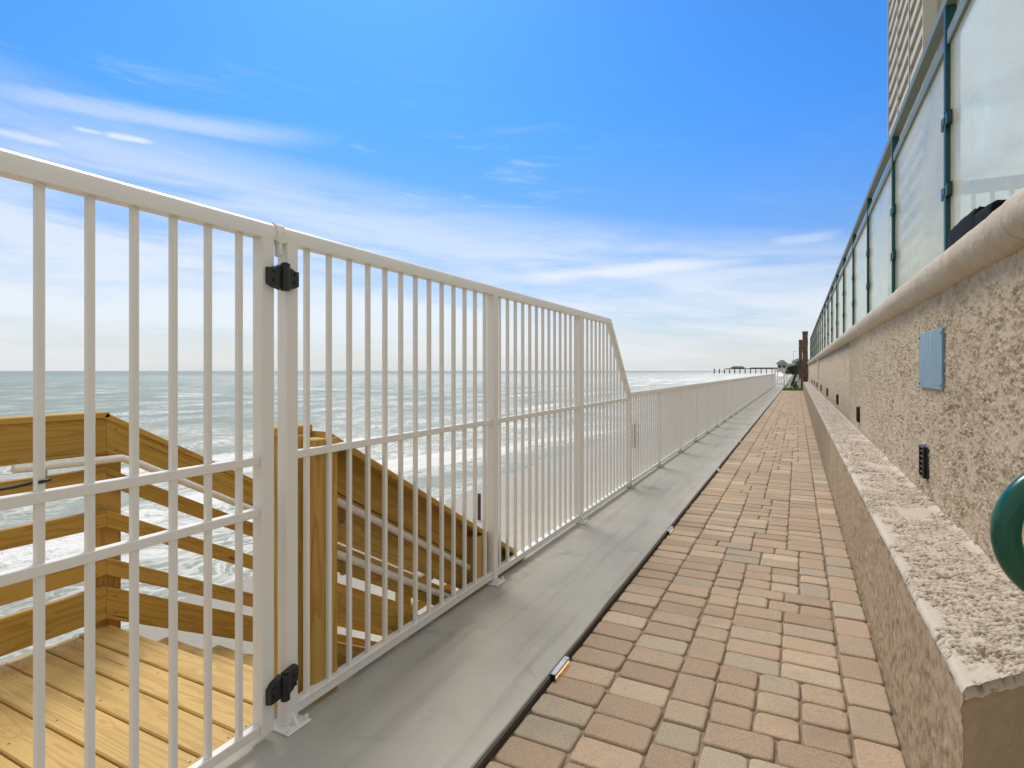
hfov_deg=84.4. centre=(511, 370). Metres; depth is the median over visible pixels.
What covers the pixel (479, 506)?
marker post
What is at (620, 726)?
paver path
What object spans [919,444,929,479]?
step light
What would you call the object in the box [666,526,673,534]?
strip lamp
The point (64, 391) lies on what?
sea
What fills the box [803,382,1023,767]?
stucco ledge
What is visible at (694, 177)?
sky
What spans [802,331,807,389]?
wooden post
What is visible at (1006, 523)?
green handrail
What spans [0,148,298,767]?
gate
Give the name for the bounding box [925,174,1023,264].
deck railing
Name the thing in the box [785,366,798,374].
tree
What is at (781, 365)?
lifeguard tower
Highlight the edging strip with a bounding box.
[474,390,781,767]
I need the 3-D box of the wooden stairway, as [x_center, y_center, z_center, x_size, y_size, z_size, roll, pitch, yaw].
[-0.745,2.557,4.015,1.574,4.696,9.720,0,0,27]
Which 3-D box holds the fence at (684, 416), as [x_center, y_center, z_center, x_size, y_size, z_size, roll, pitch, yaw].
[11.260,0.769,26.010,0.140,1.071,44.125,0,0,27]
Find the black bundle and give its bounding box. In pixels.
[948,200,1005,247]
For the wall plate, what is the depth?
3.07 m
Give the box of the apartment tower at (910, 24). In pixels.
[888,0,959,295]
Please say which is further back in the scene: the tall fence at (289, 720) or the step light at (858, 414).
the step light at (858, 414)
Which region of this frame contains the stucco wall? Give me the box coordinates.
[807,187,1023,593]
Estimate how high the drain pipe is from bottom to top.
0.700 m
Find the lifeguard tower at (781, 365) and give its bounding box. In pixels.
[775,360,787,383]
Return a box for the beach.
[0,375,790,664]
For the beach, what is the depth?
16.29 m
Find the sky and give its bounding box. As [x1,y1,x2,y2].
[0,0,1023,370]
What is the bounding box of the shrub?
[790,381,798,388]
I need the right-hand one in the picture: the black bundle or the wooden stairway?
the black bundle
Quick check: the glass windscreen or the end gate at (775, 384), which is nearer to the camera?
the glass windscreen
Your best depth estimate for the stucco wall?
2.63 m
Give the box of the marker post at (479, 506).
[478,493,480,519]
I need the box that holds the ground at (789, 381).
[785,375,808,387]
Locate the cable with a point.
(45, 480)
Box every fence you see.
[271,222,635,736]
[630,374,774,482]
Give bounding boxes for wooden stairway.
[0,411,524,767]
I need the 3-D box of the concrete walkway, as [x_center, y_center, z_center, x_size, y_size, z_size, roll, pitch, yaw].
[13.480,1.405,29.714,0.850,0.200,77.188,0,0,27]
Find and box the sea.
[0,371,782,662]
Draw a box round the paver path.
[485,391,906,767]
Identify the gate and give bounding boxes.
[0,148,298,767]
[774,369,784,387]
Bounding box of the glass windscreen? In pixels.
[810,0,1023,359]
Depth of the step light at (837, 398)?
10.38 m
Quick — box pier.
[714,366,776,373]
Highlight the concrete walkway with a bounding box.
[198,382,787,767]
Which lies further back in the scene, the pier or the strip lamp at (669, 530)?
the pier
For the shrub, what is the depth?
40.34 m
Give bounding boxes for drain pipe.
[817,359,819,379]
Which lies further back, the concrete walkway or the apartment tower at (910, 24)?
the apartment tower at (910, 24)
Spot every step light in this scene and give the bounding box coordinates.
[836,394,838,404]
[856,406,859,422]
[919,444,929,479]
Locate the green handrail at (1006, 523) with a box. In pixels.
[990,473,1023,591]
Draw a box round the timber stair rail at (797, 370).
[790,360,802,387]
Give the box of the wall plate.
[919,327,945,389]
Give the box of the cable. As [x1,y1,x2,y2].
[0,478,51,490]
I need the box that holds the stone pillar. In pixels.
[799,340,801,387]
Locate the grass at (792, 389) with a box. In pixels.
[783,387,802,390]
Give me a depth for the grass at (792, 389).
38.78 m
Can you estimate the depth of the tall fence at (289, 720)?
2.87 m
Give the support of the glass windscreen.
on the stucco wall
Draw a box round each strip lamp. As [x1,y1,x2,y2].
[550,656,569,681]
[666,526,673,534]

